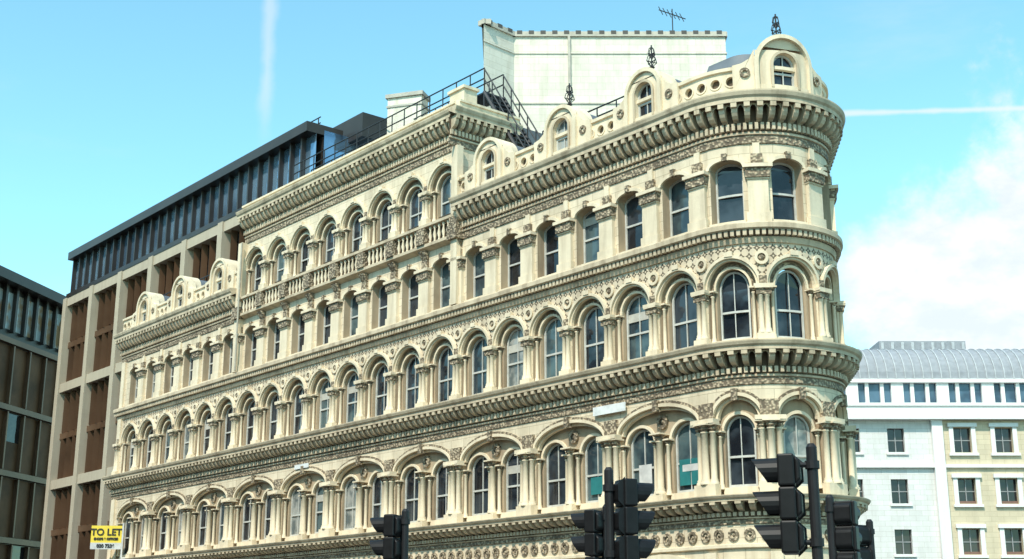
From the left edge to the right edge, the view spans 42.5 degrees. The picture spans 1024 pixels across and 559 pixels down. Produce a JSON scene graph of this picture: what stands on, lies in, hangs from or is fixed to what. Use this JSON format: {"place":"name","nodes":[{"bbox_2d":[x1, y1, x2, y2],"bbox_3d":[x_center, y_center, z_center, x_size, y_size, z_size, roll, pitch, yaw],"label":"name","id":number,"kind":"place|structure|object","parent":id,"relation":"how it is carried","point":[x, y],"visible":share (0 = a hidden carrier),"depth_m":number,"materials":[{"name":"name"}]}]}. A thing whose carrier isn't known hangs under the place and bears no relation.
{"place":"outdoors","nodes":[
{"label":"outdoors","id":0,"kind":"place"},
{"bbox_2d":[0,265,65,550],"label":"dark cladding","id":1,"kind":"structure","parent":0,"point":[17,285],"depth_m":147.27,"materials":[{"name":"brown metal"}]},
{"bbox_2d":[0,334,57,558],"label":"bronze frames","id":2,"kind":"structure","parent":1,"relation":"attached to","point":[22,411],"depth_m":145.10,"materials":[{"name":"metal"}]},
{"bbox_2d":[6,413,24,558],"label":"glass","id":3,"kind":"object","parent":2,"relation":"attached to","point":[13,437],"visible":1,"depth_m":144.02,"materials":[{"name":"grey glass"}]},
{"bbox_2d":[0,342,56,558],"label":"bronze panels","id":4,"kind":"object","parent":2,"relation":"attached to","point":[10,459],"visible":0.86,"depth_m":146.33,"materials":[{"name":"brown metal"}]},
{"bbox_2d":[0,288,61,348],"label":"clerestory glass","id":5,"kind":"object","parent":1,"relation":"on","point":[19,316],"depth_m":148.54,"materials":[{"name":"grey glass"}]},
{"bbox_2d":[369,509,409,558],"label":"traffic light","id":6,"kind":"object","parent":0,"point":[391,528],"visible":1,"depth_m":19.59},
{"bbox_2d":[0,0,1023,349],"label":"sky","id":7,"kind":"structure","parent":0,"point":[110,109],"materials":[{"name":"blue"}]},
{"bbox_2d":[571,504,605,558],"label":"traffic light","id":8,"kind":"object","parent":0,"point":[591,541],"visible":0.86,"depth_m":19.11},
{"bbox_2d":[603,467,655,558],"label":"traffic light","id":9,"kind":"object","parent":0,"point":[626,521],"visible":1,"depth_m":15.71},
{"bbox_2d":[591,458,697,494],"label":"window posters","id":10,"kind":"object","parent":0,"point":[597,483],"depth_m":43.23},
{"bbox_2d":[639,463,697,482],"bbox_3d":[5.186,6.393,43.731,0.007,0.700,2.700,12,-20,-38],"label":"white poster window","id":11,"kind":"structure","parent":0,"point":[645,473],"depth_m":44.42,"materials":[{"name":"white paper"}]},
{"bbox_2d":[751,443,824,558],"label":"traffic light","id":12,"kind":"object","parent":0,"point":[785,502],"visible":1,"depth_m":13.29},
{"bbox_2d":[824,495,861,558],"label":"traffic light","id":13,"kind":"object","parent":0,"point":[843,532],"visible":1,"depth_m":17.64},
{"bbox_2d":[844,519,875,558],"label":"traffic light","id":14,"kind":"object","parent":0,"point":[867,531],"visible":0.45,"depth_m":20.56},
{"label":"road","id":15,"kind":"structure","parent":0,"visible":0},
{"bbox_2d":[39,216,239,558],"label":"sandstone frame","id":16,"kind":"object","parent":15,"relation":"on","point":[219,234],"visible":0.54,"depth_m":125.21,"materials":[{"name":"beige stone"}]},
{"bbox_2d":[50,226,244,558],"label":"bronze fins","id":17,"kind":"object","parent":16,"relation":"attached to","point":[95,430],"visible":0.27,"depth_m":126.76,"materials":[{"name":"brown metal"}]},
{"bbox_2d":[66,112,386,499],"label":"dark metal","id":18,"kind":"object","parent":15,"relation":"on","point":[281,144],"depth_m":114.65,"materials":[{"name":"black metal"}]},
{"bbox_2d":[75,131,360,289],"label":"blue glass","id":19,"kind":"object","parent":18,"relation":"on","point":[329,141],"visible":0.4,"depth_m":111.25,"materials":[{"name":"blue glass"}]},
{"bbox_2d":[109,142,841,558],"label":"walls","id":20,"kind":"structure","parent":15,"relation":"on","point":[703,396],"depth_m":49.40,"materials":[{"name":"beige stone"}]},
{"bbox_2d":[234,243,242,370],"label":"rainwater pipes","id":21,"kind":"object","parent":20,"relation":"attached to","point":[238,307],"visible":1,"depth_m":67.67,"materials":[{"name":"metal"}]},
{"bbox_2d":[385,90,430,133],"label":"chimney stack","id":22,"kind":"object","parent":20,"relation":"on","point":[397,102],"visible":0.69,"depth_m":65.32,"materials":[{"name":"white paint"}]},
{"bbox_2d":[293,67,540,180],"bbox_3d":[-4.846,-4.772,63.272,1.280,7.021,20.512,12,-20,-38],"label":"rooftop fire escape","id":23,"kind":"object","parent":20,"relation":"attached to","point":[492,100],"visible":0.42,"depth_m":59.37,"materials":[{"name":"black metal"}]},
{"bbox_2d":[164,54,750,300],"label":"lead roofs","id":24,"kind":"structure","parent":20,"relation":"on","point":[732,61],"depth_m":47.41,"materials":[{"name":"grey metal"}]},
{"bbox_2d":[564,83,574,105],"bbox_3d":[2.221,-7.034,50.840,0.346,1.150,0.345,-4,-16,16],"label":"finial","id":25,"kind":"object","parent":24,"relation":"on","point":[569,93],"visible":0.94,"depth_m":50.83,"materials":[{"name":"black metal"}]},
{"bbox_2d":[542,96,623,134],"bbox_3d":[3.353,-6.385,51.846,0.064,0.828,6.560,12,-20,-38],"label":"roof guard rail","id":26,"kind":"object","parent":24,"relation":"on","point":[596,109],"visible":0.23,"depth_m":51.60,"materials":[{"name":"black metal"}]},
{"bbox_2d":[646,45,656,68],"bbox_3d":[5.043,-7.923,47.583,0.346,1.150,0.345,-4,-16,16],"label":"finial","id":27,"kind":"object","parent":24,"relation":"on","point":[651,56],"visible":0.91,"depth_m":47.57,"materials":[{"name":"black metal"}]},
{"bbox_2d":[294,402,625,469],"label":"name plates","id":28,"kind":"object","parent":20,"relation":"attached to","point":[609,409],"visible":1,"depth_m":45.79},
{"bbox_2d":[123,55,809,554],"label":"window frames","id":29,"kind":"structure","parent":20,"relation":"attached to","point":[687,321],"depth_m":51.01,"materials":[{"name":"white wood"}]},
{"bbox_2d":[132,216,648,501],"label":"roller blinds","id":30,"kind":"object","parent":29,"relation":"attached to","point":[633,318],"visible":0.34,"depth_m":49.93,"materials":[{"name":"fabric"}]},
{"bbox_2d":[136,178,697,540],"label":"window glass tinted","id":31,"kind":"object","parent":29,"relation":"in","point":[680,201],"depth_m":48.62,"materials":[{"name":"glass"}]},
{"bbox_2d":[125,58,801,553],"bbox_3d":[-0.923,7.977,63.716,16.728,20.170,47.623,12,-20,-38],"label":"window glass","id":32,"kind":"object","parent":29,"relation":"in","point":[731,208],"visible":0.37,"depth_m":47.63,"materials":[{"name":"black glass"}]},
{"bbox_2d":[153,121,807,543],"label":"window","id":33,"kind":"object","parent":29,"relation":"in","point":[793,437],"depth_m":50.87,"materials":[{"name":"glass"}]},
{"bbox_2d":[107,34,859,558],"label":"stone dressings","id":34,"kind":"structure","parent":20,"relation":"attached to","point":[757,62],"depth_m":50.96,"materials":[{"name":"beige stone"}]},
{"bbox_2d":[90,523,125,558],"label":"to let sign","id":35,"kind":"object","parent":34,"relation":"attached to","point":[107,537],"visible":1,"depth_m":74.35,"materials":[{"name":"yellow plastic"}]},
{"bbox_2d":[123,243,833,429],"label":"diaper spandrels","id":36,"kind":"object","parent":34,"relation":"attached to","point":[748,251],"visible":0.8,"depth_m":48.94,"materials":[{"name":"stone"}]},
{"bbox_2d":[115,159,848,558],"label":"recessed orders","id":37,"kind":"object","parent":34,"relation":"attached to","point":[679,415],"visible":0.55,"depth_m":54.24,"materials":[{"name":"stone"}]},
{"bbox_2d":[112,196,859,556],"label":"columns","id":38,"kind":"structure","parent":34,"relation":"on","point":[834,466],"depth_m":51.34,"materials":[{"name":"beige stone"}]},
{"bbox_2d":[111,67,857,558],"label":"carved capitals","id":39,"kind":"object","parent":38,"relation":"on","point":[611,427],"visible":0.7,"depth_m":50.34,"materials":[{"name":"stone"}]},
{"bbox_2d":[771,14,781,34],"bbox_3d":[9.056,-8.574,45.199,0.346,1.150,0.345,-4,-16,16],"label":"finial","id":40,"kind":"object","parent":34,"relation":"on","point":[775,25],"visible":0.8,"depth_m":45.19,"materials":[{"name":"black metal"}]},
{"bbox_2d":[101,50,870,558],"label":"cornices","id":41,"kind":"object","parent":20,"relation":"attached to","point":[843,360],"visible":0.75,"depth_m":50.59,"materials":[{"name":"stone"}]},
{"bbox_2d":[111,79,858,558],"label":"cornice recesses","id":42,"kind":"object","parent":41,"relation":"on","point":[751,353],"visible":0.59,"depth_m":46.63,"materials":[{"name":"stone"}]},
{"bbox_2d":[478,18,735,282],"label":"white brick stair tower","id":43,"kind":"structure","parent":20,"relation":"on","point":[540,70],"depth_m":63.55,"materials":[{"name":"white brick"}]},
{"bbox_2d":[659,8,685,29],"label":"tv aerial","id":44,"kind":"object","parent":43,"relation":"on","point":[672,14],"visible":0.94,"depth_m":65.77,"materials":[{"name":"black metal"}]},
{"bbox_2d":[848,420,941,558],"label":"white walls","id":45,"kind":"structure","parent":15,"relation":"on","point":[918,519],"depth_m":84.97,"materials":[{"name":"paint"}]},
{"bbox_2d":[855,428,1020,553],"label":"frames","id":46,"kind":"structure","parent":45,"relation":"attached to","point":[965,491],"depth_m":85.09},
{"bbox_2d":[853,341,1023,378],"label":"metal roof","id":47,"kind":"structure","parent":45,"relation":"on","point":[935,365],"depth_m":88.06,"materials":[{"name":"grey metal"}]},
{"bbox_2d":[858,342,1023,378],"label":"roof seams","id":48,"kind":"object","parent":47,"relation":"attached to","point":[922,349],"visible":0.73,"depth_m":88.55,"materials":[{"name":"grey metal"}]},
{"bbox_2d":[855,429,1021,553],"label":"windows","id":49,"kind":"structure","parent":45,"relation":"attached to","point":[974,536],"depth_m":85.19,"materials":[{"name":"grey glass"}]},
{"bbox_2d":[845,379,1023,558],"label":"trim","id":50,"kind":"structure","parent":15,"relation":"on","point":[941,409],"depth_m":85.61,"materials":[{"name":"white paint"}]},
{"bbox_2d":[844,383,1023,402],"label":"attic glazing","id":51,"kind":"structure","parent":50,"relation":"attached to","point":[919,393],"depth_m":87.41,"materials":[{"name":"blue glass"}]},
{"bbox_2d":[942,420,1023,558],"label":"yellow walls","id":52,"kind":"structure","parent":15,"relation":"on","point":[990,515],"depth_m":84.97,"materials":[{"name":"stone"}]},
{"bbox_2d":[959,501,1022,554],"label":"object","id":53,"kind":"object","parent":52,"relation":"attached to","point":[979,553],"depth_m":83.98,"materials":[{"name":"white stone"}]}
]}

